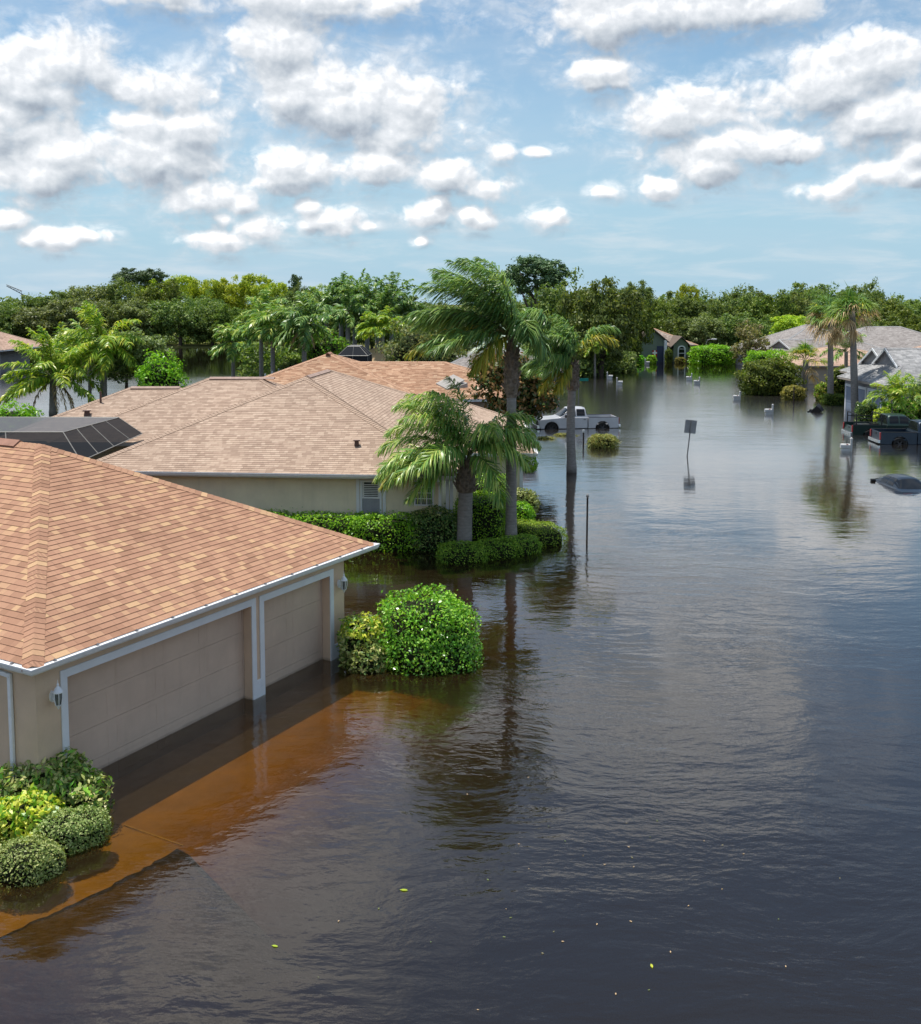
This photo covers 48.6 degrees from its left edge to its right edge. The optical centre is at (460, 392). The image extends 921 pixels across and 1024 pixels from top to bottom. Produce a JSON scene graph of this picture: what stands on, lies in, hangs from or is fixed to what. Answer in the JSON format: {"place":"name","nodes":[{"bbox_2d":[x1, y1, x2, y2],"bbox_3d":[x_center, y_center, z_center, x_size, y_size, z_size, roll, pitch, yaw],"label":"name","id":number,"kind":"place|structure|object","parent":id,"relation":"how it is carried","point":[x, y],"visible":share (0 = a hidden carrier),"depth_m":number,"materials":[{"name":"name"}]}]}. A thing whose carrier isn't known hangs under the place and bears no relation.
{"place":"outdoors","nodes":[
{"label":"outdoors","id":0,"kind":"place"},
{"bbox_2d":[0,825,178,936],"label":"path","id":1,"kind":"structure","parent":0,"point":[124,852],"depth_m":16.28,"materials":[{"name":"brown liquid"}]},
{"bbox_2d":[102,670,621,1023],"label":"driveway","id":2,"kind":"structure","parent":0,"point":[299,821],"depth_m":19.54,"materials":[{"name":"brown liquid"}]},
{"bbox_2d":[0,305,920,1023],"bbox_3d":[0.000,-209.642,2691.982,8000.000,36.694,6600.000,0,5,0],"label":"ground","id":3,"kind":"structure","parent":0,"point":[758,805],"depth_m":21.42,"materials":[{"name":"liquid"}]},
{"bbox_2d":[0,299,32,338],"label":"tree","id":4,"kind":"object","parent":3,"relation":"on","point":[6,326],"visible":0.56,"depth_m":202.08,"materials":[{"name":"green plant"}]},
{"bbox_2d":[9,298,73,339],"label":"tree","id":5,"kind":"object","parent":3,"relation":"on","point":[28,318],"visible":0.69,"depth_m":200.02,"materials":[{"name":"green plant"}]},
{"bbox_2d":[27,290,83,326],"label":"tree","id":6,"kind":"object","parent":3,"relation":"on","point":[45,299],"visible":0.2,"depth_m":224.24,"materials":[{"name":"green plant"}]},
{"bbox_2d":[0,417,142,457],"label":"pool cage","id":7,"kind":"object","parent":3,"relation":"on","point":[88,437],"visible":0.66,"depth_m":41.20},
{"bbox_2d":[47,298,110,337],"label":"tree","id":8,"kind":"object","parent":3,"relation":"on","point":[69,313],"visible":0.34,"depth_m":201.71,"materials":[{"name":"green plant"}]},
{"bbox_2d":[59,285,118,306],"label":"tree","id":9,"kind":"object","parent":3,"relation":"on","point":[81,293],"visible":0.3,"depth_m":229.09,"materials":[{"name":"green plant"}]},
{"bbox_2d":[79,300,138,337],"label":"tree","id":10,"kind":"object","parent":3,"relation":"on","point":[111,317],"visible":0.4,"depth_m":200.12,"materials":[{"name":"green plant"}]},
{"bbox_2d":[95,274,143,310],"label":"tree","id":11,"kind":"object","parent":3,"relation":"on","point":[129,291],"visible":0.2,"depth_m":231.05,"materials":[{"name":"green plant"}]},
{"bbox_2d":[111,296,165,336],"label":"tree","id":12,"kind":"object","parent":3,"relation":"on","point":[143,314],"visible":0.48,"depth_m":202.84,"materials":[{"name":"green plant"}]},
{"bbox_2d":[108,267,169,290],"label":"tree","id":13,"kind":"object","parent":3,"relation":"on","point":[141,277],"visible":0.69,"depth_m":246.00,"materials":[{"name":"green plant"}]},
{"bbox_2d":[135,278,186,328],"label":"tree","id":14,"kind":"object","parent":3,"relation":"on","point":[152,293],"visible":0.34,"depth_m":229.00,"materials":[{"name":"green plant"}]},
{"bbox_2d":[140,291,211,345],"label":"tree","id":15,"kind":"object","parent":3,"relation":"on","point":[185,317],"visible":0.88,"depth_m":201.10,"materials":[{"name":"green plant"}]},
{"bbox_2d":[0,438,379,792],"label":"garage house","id":16,"kind":"structure","parent":3,"relation":"on","point":[145,619],"depth_m":21.34,"materials":[{"name":"beige paint"}]},
{"bbox_2d":[67,610,244,787],"bbox_3d":[-6.017,6.077,20.432,0.070,2.537,4.880,3,6,29],"label":"garage door","id":17,"kind":"structure","parent":16,"relation":"in","point":[131,710],"depth_m":20.35,"materials":[{"name":"beige metal"}]},
{"bbox_2d":[264,579,322,701],"bbox_3d":[-4.019,5.767,23.961,0.070,2.537,2.440,3,6,29],"label":"garage door","id":18,"kind":"structure","parent":16,"relation":"in","point":[293,629],"depth_m":24.05,"materials":[{"name":"beige metal"}]},
{"bbox_2d":[185,278,224,305],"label":"tree","id":19,"kind":"object","parent":3,"relation":"on","point":[198,291],"visible":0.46,"depth_m":245.43,"materials":[{"name":"green plant"}]},
{"bbox_2d":[179,299,232,344],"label":"tree","id":20,"kind":"object","parent":3,"relation":"on","point":[205,324],"visible":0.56,"depth_m":201.77,"materials":[{"name":"green plant"}]},
{"bbox_2d":[209,304,254,343],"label":"tree","id":21,"kind":"object","parent":3,"relation":"on","point":[226,317],"visible":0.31,"depth_m":200.06,"materials":[{"name":"green plant"}]},
{"bbox_2d":[215,274,250,314],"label":"tree","id":22,"kind":"object","parent":3,"relation":"on","point":[229,296],"visible":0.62,"depth_m":246.28,"materials":[{"name":"green plant"}]},
{"bbox_2d":[236,273,274,309],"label":"tree","id":23,"kind":"object","parent":3,"relation":"on","point":[249,287],"visible":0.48,"depth_m":245.40,"materials":[{"name":"green plant"}]},
{"bbox_2d":[231,285,286,376],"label":"feather palm","id":24,"kind":"object","parent":3,"relation":"on","point":[258,303],"visible":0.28,"depth_m":107.05,"materials":[{"name":"green plant"}]},
{"bbox_2d":[241,300,299,372],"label":"feather palm","id":25,"kind":"object","parent":3,"relation":"on","point":[268,328],"visible":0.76,"depth_m":100.50,"materials":[{"name":"green plant"}]},
{"bbox_2d":[52,369,537,552],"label":"hip roof house","id":26,"kind":"structure","parent":3,"relation":"on","point":[313,441],"depth_m":39.29,"materials":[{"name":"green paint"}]},
{"bbox_2d":[360,480,381,518],"bbox_3d":[-3.277,4.048,37.252,0.791,1.737,0.049,0,5,5],"label":"window","id":27,"kind":"structure","parent":26,"relation":"in","point":[370,497],"depth_m":37.23,"materials":[{"name":"white glass"}]},
{"bbox_2d":[269,290,334,361],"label":"feather palm","id":28,"kind":"object","parent":3,"relation":"on","point":[301,316],"visible":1,"depth_m":99.01,"materials":[{"name":"green plant"}]},
{"bbox_2d":[299,282,345,329],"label":"royal palm","id":29,"kind":"object","parent":3,"relation":"on","point":[324,298],"visible":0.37,"depth_m":148.51,"materials":[{"name":"green plant"}]},
{"bbox_2d":[259,507,422,559],"bbox_3d":[-5.123,5.078,36.748,7.707,1.857,1.724,0,5,5],"label":"clipped hedge","id":30,"kind":"object","parent":3,"relation":"on","point":[395,533],"visible":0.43,"depth_m":36.09,"materials":[{"name":"green plant"}]},
{"bbox_2d":[317,281,377,345],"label":"royal palm","id":31,"kind":"object","parent":3,"relation":"on","point":[341,314],"visible":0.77,"depth_m":140.49,"materials":[{"name":"green plant"}]},
{"bbox_2d":[264,352,528,427],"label":"tan roof house","id":32,"kind":"structure","parent":3,"relation":"on","point":[420,377],"depth_m":69.04,"materials":[{"name":"beige paint"}]},
{"bbox_2d":[407,502,457,558],"bbox_3d":[-0.958,4.901,36.611,2.206,1.949,1.725,0,5,0],"label":"viburnum bush","id":33,"kind":"object","parent":3,"relation":"on","point":[435,528],"visible":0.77,"depth_m":36.09,"materials":[{"name":"green plant"}]},
{"bbox_2d":[372,376,541,543],"bbox_3d":[-0.108,3.026,35.741,5.994,7.140,5.567,0,5,0],"label":"queen palm","id":34,"kind":"object","parent":3,"relation":"on","point":[417,460],"visible":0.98,"depth_m":34.87,"materials":[{"name":"green plant"}]},
{"bbox_2d":[399,256,555,537],"bbox_3d":[0.620,0.814,36.321,5.705,11.444,5.083,0,5,0],"label":"queen palm","id":35,"kind":"object","parent":3,"relation":"on","point":[478,326],"visible":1,"depth_m":35.19,"materials":[{"name":"green plant"}]},
{"bbox_2d":[467,350,559,419],"bbox_3d":[2.974,1.113,57.389,5.386,7.179,3.539,0,5,0],"label":"magnolia tree","id":36,"kind":"object","parent":3,"relation":"on","point":[528,399],"visible":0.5,"depth_m":56.50,"materials":[{"name":"green plant"}]},
{"bbox_2d":[504,254,572,316],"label":"tree","id":37,"kind":"object","parent":3,"relation":"on","point":[534,267],"visible":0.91,"depth_m":164.32,"materials":[{"name":"green plant"}]},
{"bbox_2d":[533,266,598,341],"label":"tree","id":38,"kind":"object","parent":3,"relation":"on","point":[552,296],"visible":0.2,"depth_m":130.22,"materials":[{"name":"green plant"}]},
{"bbox_2d":[521,314,620,472],"bbox_3d":[5.644,0.528,52.439,5.248,9.198,4.218,0,5,0],"label":"queen palm","id":39,"kind":"object","parent":3,"relation":"on","point":[561,341],"visible":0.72,"depth_m":51.80,"materials":[{"name":"green plant"}]},
{"bbox_2d":[556,275,647,374],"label":"tree","id":40,"kind":"object","parent":3,"relation":"on","point":[616,311],"visible":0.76,"depth_m":121.75,"materials":[{"name":"green plant"}]},
{"bbox_2d":[607,297,655,358],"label":"tree","id":41,"kind":"object","parent":3,"relation":"on","point":[635,344],"visible":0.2,"depth_m":137.76,"materials":[{"name":"green plant"}]},
{"bbox_2d":[651,295,679,329],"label":"tree","id":42,"kind":"object","parent":3,"relation":"on","point":[660,307],"visible":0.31,"depth_m":173.74,"materials":[{"name":"green plant"}]},
{"bbox_2d":[640,328,697,361],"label":"green house","id":43,"kind":"structure","parent":3,"relation":"on","point":[679,346],"depth_m":151.34,"materials":[{"name":"green paint"}]},
{"bbox_2d":[658,309,698,340],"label":"tree","id":44,"kind":"object","parent":3,"relation":"on","point":[678,324],"visible":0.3,"depth_m":165.47,"materials":[{"name":"green plant"}]},
{"bbox_2d":[661,290,710,319],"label":"tree","id":45,"kind":"object","parent":3,"relation":"on","point":[686,303],"visible":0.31,"depth_m":178.19,"materials":[{"name":"green plant"}]},
{"bbox_2d":[677,312,729,346],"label":"tree","id":46,"kind":"object","parent":3,"relation":"on","point":[701,328],"visible":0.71,"depth_m":162.92,"materials":[{"name":"green plant"}]},
{"bbox_2d":[684,343,734,364],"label":"rounded hedge","id":47,"kind":"object","parent":3,"relation":"on","point":[712,354],"visible":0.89,"depth_m":145.32,"materials":[{"name":"green plant"}]},
{"bbox_2d":[681,291,739,325],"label":"tree","id":48,"kind":"object","parent":3,"relation":"on","point":[717,309],"visible":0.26,"depth_m":177.24,"materials":[{"name":"green plant"}]},
{"bbox_2d":[709,311,759,354],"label":"tree","id":49,"kind":"object","parent":3,"relation":"on","point":[730,322],"visible":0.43,"depth_m":165.21,"materials":[{"name":"green plant"}]},
{"bbox_2d":[711,285,758,317],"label":"tree","id":50,"kind":"object","parent":3,"relation":"on","point":[746,298],"visible":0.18,"depth_m":181.90,"materials":[{"name":"green plant"}]},
{"bbox_2d":[730,318,771,362],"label":"tan tree","id":51,"kind":"object","parent":3,"relation":"on","point":[748,343],"visible":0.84,"depth_m":127.61,"materials":[{"name":"green plant"}]},
{"bbox_2d":[741,348,789,376],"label":"rounded hedge","id":52,"kind":"object","parent":3,"relation":"on","point":[757,355],"visible":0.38,"depth_m":115.28,"materials":[{"name":"green plant"}]},
{"bbox_2d":[739,289,796,325],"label":"tree","id":53,"kind":"object","parent":3,"relation":"on","point":[762,307],"visible":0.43,"depth_m":175.41,"materials":[{"name":"green plant"}]},
{"bbox_2d":[730,355,806,394],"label":"wide bush","id":54,"kind":"object","parent":3,"relation":"on","point":[767,377],"visible":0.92,"depth_m":96.89,"materials":[{"name":"green plant"}]},
{"bbox_2d":[769,314,813,334],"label":"tree","id":55,"kind":"object","parent":3,"relation":"on","point":[785,322],"visible":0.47,"depth_m":148.34,"materials":[{"name":"green plant"}]},
{"bbox_2d":[780,385,806,400],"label":"yellow shrub","id":56,"kind":"object","parent":3,"relation":"on","point":[787,391],"visible":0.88,"depth_m":91.89,"materials":[{"name":"green plant"}]},
{"bbox_2d":[773,283,825,323],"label":"tree","id":57,"kind":"object","parent":3,"relation":"on","point":[803,303],"visible":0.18,"depth_m":178.67,"materials":[{"name":"green plant"}]},
{"bbox_2d":[786,340,827,389],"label":"sabal palm","id":58,"kind":"object","parent":3,"relation":"on","point":[807,350],"visible":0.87,"depth_m":102.80,"materials":[{"name":"green plant"}]},
{"bbox_2d":[778,345,867,384],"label":"beige house","id":59,"kind":"structure","parent":3,"relation":"on","point":[822,370],"depth_m":110.63,"materials":[{"name":"paint"}]},
{"bbox_2d":[730,324,920,365],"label":"grey house","id":60,"kind":"structure","parent":3,"relation":"on","point":[886,337],"depth_m":132.95,"materials":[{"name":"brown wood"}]},
{"bbox_2d":[803,292,849,395],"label":"fan palm","id":61,"kind":"object","parent":3,"relation":"on","point":[817,309],"visible":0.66,"depth_m":87.94,"materials":[{"name":"green plant"}]},
{"bbox_2d":[820,329,866,366],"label":"feather palm","id":62,"kind":"object","parent":3,"relation":"on","point":[840,352],"visible":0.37,"depth_m":95.90,"materials":[{"name":"green plant"}]},
{"bbox_2d":[821,282,880,414],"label":"fan palm","id":63,"kind":"object","parent":3,"relation":"on","point":[848,312],"visible":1,"depth_m":79.31,"materials":[{"name":"green plant"}]},
{"bbox_2d":[834,282,888,317],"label":"tree","id":64,"kind":"object","parent":3,"relation":"on","point":[874,298],"visible":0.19,"depth_m":179.45,"materials":[{"name":"green plant"}]},
{"bbox_2d":[841,411,910,434],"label":"pickup truck","id":65,"kind":"object","parent":3,"relation":"on","point":[890,420],"visible":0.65,"depth_m":67.79,"materials":[{"name":"green paint"}]},
{"bbox_2d":[837,348,920,411],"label":"blue garage house","id":66,"kind":"structure","parent":3,"relation":"on","point":[873,364],"depth_m":79.66,"materials":[{"name":"grey paint"}]},
{"bbox_2d":[859,298,912,325],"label":"tree","id":67,"kind":"object","parent":3,"relation":"on","point":[889,310],"visible":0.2,"depth_m":170.89,"materials":[{"name":"green plant"}]},
{"bbox_2d":[862,370,919,412],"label":"feather palm","id":68,"kind":"object","parent":3,"relation":"on","point":[894,389],"visible":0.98,"depth_m":71.02,"materials":[{"name":"green plant"}]},
{"bbox_2d":[868,419,920,444],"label":"pickup truck","id":69,"kind":"object","parent":3,"relation":"on","point":[911,434],"visible":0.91,"depth_m":63.19,"materials":[{"name":"blue paint"}]},
{"bbox_2d":[884,310,920,331],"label":"tree","id":70,"kind":"object","parent":3,"relation":"on","point":[915,325],"visible":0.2,"depth_m":159.38,"materials":[{"name":"green plant"}]},
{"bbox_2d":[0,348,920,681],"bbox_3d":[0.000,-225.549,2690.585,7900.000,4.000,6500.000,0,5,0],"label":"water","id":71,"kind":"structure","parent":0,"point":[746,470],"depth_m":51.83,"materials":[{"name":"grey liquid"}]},
{"bbox_2d":[0,395,43,416],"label":"lake shrub","id":72,"kind":"object","parent":71,"relation":"on","point":[22,412],"visible":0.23,"depth_m":58.09,"materials":[{"name":"green plant"}]},
{"bbox_2d":[0,332,47,375],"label":"lake house","id":73,"kind":"structure","parent":71,"relation":"on","point":[9,353],"depth_m":130.65,"materials":[{"name":"grey paint"}]},
{"bbox_2d":[0,782,65,853],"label":"yellow bush","id":74,"kind":"object","parent":71,"relation":"on","point":[21,814],"visible":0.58,"depth_m":16.59,"materials":[{"name":"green plant"}]},
{"bbox_2d":[0,831,66,898],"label":"boxwood bush","id":75,"kind":"object","parent":71,"relation":"on","point":[32,867],"visible":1,"depth_m":15.46,"materials":[{"name":"green plant"}]},
{"bbox_2d":[0,322,103,414],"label":"feather palm","id":76,"kind":"object","parent":71,"relation":"on","point":[38,379],"visible":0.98,"depth_m":79.50,"materials":[{"name":"green plant"}]},
{"bbox_2d":[0,746,115,819],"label":"variegated bush","id":77,"kind":"object","parent":71,"relation":"on","point":[73,780],"visible":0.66,"depth_m":17.53,"materials":[{"name":"green plant"}]},
{"bbox_2d":[31,802,112,867],"bbox_3d":[-6.349,7.149,16.541,1.253,0.822,0.998,0,5,0],"label":"boxwood bush","id":78,"kind":"object","parent":71,"relation":"on","point":[80,832],"visible":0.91,"depth_m":16.38,"materials":[{"name":"green plant"}]},
{"bbox_2d":[52,319,99,401],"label":"feather palm","id":79,"kind":"object","parent":71,"relation":"on","point":[89,387],"visible":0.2,"depth_m":86.78,"materials":[{"name":"green plant"}]},
{"bbox_2d":[55,300,145,396],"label":"feather palm","id":80,"kind":"object","parent":71,"relation":"on","point":[100,354],"visible":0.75,"depth_m":82.74,"materials":[{"name":"green plant"}]},
{"bbox_2d":[103,327,174,388],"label":"olive tree","id":81,"kind":"object","parent":71,"relation":"on","point":[122,369],"visible":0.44,"depth_m":84.23,"materials":[{"name":"green plant"}]},
{"bbox_2d":[134,348,191,387],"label":"lake shrub","id":82,"kind":"object","parent":71,"relation":"on","point":[165,372],"visible":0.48,"depth_m":77.37,"materials":[{"name":"green plant"}]},
{"bbox_2d":[208,320,253,376],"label":"feather palm","id":83,"kind":"object","parent":71,"relation":"on","point":[229,345],"visible":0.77,"depth_m":115.68,"materials":[{"name":"green plant"}]},
{"bbox_2d":[297,326,350,363],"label":"garden shrub","id":84,"kind":"object","parent":71,"relation":"on","point":[334,345],"visible":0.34,"depth_m":103.03,"materials":[{"name":"green plant"}]},
{"bbox_2d":[327,268,372,344],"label":"royal palm","id":85,"kind":"object","parent":71,"relation":"on","point":[340,286],"visible":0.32,"depth_m":150.41,"materials":[{"name":"green plant"}]},
{"bbox_2d":[338,345,371,361],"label":"pool cage","id":86,"kind":"object","parent":71,"relation":"on","point":[361,353],"visible":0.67,"depth_m":91.31,"materials":[{"name":"black metal"}]},
{"bbox_2d":[336,611,389,683],"bbox_3d":[-2.356,6.096,24.720,1.397,1.584,1.645,0,5,0],"label":"croton bush","id":87,"kind":"object","parent":71,"relation":"on","point":[362,655],"visible":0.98,"depth_m":24.35,"materials":[{"name":"green plant"}]},
{"bbox_2d":[340,273,395,350],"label":"royal palm","id":88,"kind":"object","parent":71,"relation":"on","point":[364,288],"visible":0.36,"depth_m":144.62,"materials":[{"name":"green plant"}]},
{"bbox_2d":[355,306,404,346],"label":"feather palm","id":89,"kind":"object","parent":71,"relation":"on","point":[380,326],"visible":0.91,"depth_m":103.04,"materials":[{"name":"green plant"}]},
{"bbox_2d":[355,286,406,340],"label":"royal palm","id":90,"kind":"object","parent":71,"relation":"on","point":[385,294],"visible":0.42,"depth_m":142.51,"materials":[{"name":"green plant"}]},
{"bbox_2d":[236,341,528,376],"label":"undergrowth","id":91,"kind":"object","parent":71,"relation":"on","point":[254,345],"visible":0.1,"depth_m":112.29,"materials":[{"name":"green plant"}]},
{"bbox_2d":[369,272,418,348],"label":"royal palm","id":92,"kind":"object","parent":71,"relation":"on","point":[407,308],"visible":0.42,"depth_m":148.88,"materials":[{"name":"green plant"}]},
{"bbox_2d":[374,319,469,362],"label":"willowy bush","id":93,"kind":"object","parent":71,"relation":"on","point":[403,345],"visible":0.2,"depth_m":94.76,"materials":[{"name":"green plant"}]},
{"bbox_2d":[372,582,484,684],"bbox_3d":[-0.878,5.749,25.020,2.951,2.237,2.689,0,5,0],"label":"round bush","id":94,"kind":"object","parent":71,"relation":"on","point":[431,638],"visible":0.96,"depth_m":24.32,"materials":[{"name":"green plant"}]},
{"bbox_2d":[453,471,506,543],"bbox_3d":[0.912,4.405,38.460,2.151,2.489,4.583,1,5,8],"label":"box hedge","id":95,"kind":"object","parent":71,"relation":"on","point":[488,521],"visible":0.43,"depth_m":36.65,"materials":[{"name":"green plant"}]},
{"bbox_2d":[434,533,542,569],"bbox_3d":[0.994,5.471,35.335,4.091,0.913,1.731,-2,5,-21],"label":"hedge","id":96,"kind":"object","parent":71,"relation":"on","point":[490,551],"visible":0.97,"depth_m":34.96,"materials":[{"name":"green plant"}]},
{"bbox_2d":[517,487,540,515],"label":"shrub","id":97,"kind":"object","parent":71,"relation":"on","point":[530,496],"visible":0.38,"depth_m":41.13,"materials":[{"name":"green plant"}]},
{"bbox_2d":[504,518,568,552],"bbox_3d":[2.731,5.234,37.990,1.980,0.924,3.164,-4,6,-36],"label":"hedge","id":98,"kind":"object","parent":71,"relation":"on","point":[549,535],"visible":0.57,"depth_m":37.20,"materials":[{"name":"green plant"}]},
{"bbox_2d":[531,406,620,428],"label":"pickup truck","id":99,"kind":"object","parent":71,"relation":"on","point":[558,419],"visible":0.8,"depth_m":71.16,"materials":[{"name":"silver paint"}]},
{"bbox_2d":[520,347,640,376],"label":"undergrowth","id":100,"kind":"object","parent":71,"relation":"on","point":[629,360],"visible":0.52,"depth_m":126.79,"materials":[{"name":"green plant"}]},
{"bbox_2d":[587,433,621,447],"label":"shrub","id":101,"kind":"object","parent":71,"relation":"on","point":[596,440],"visible":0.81,"depth_m":61.70,"materials":[{"name":"green plant"}]},
{"bbox_2d":[854,400,879,421],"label":"clipped bush","id":102,"kind":"object","parent":71,"relation":"on","point":[866,409],"visible":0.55,"depth_m":73.02,"materials":[{"name":"green plant"}]},
{"bbox_2d":[870,474,920,491],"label":"sedan car","id":103,"kind":"object","parent":71,"relation":"in","point":[903,483],"visible":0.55,"depth_m":48.42,"materials":[{"name":"black paint"}]},
{"bbox_2d":[879,396,919,419],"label":"croton shrub","id":104,"kind":"object","parent":71,"relation":"on","point":[911,409],"visible":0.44,"depth_m":71.36,"materials":[{"name":"green plant"}]},
{"bbox_2d":[0,0,920,304],"label":"sky","id":105,"kind":"structure","parent":0,"point":[769,146],"materials":[{"name":"blue"}]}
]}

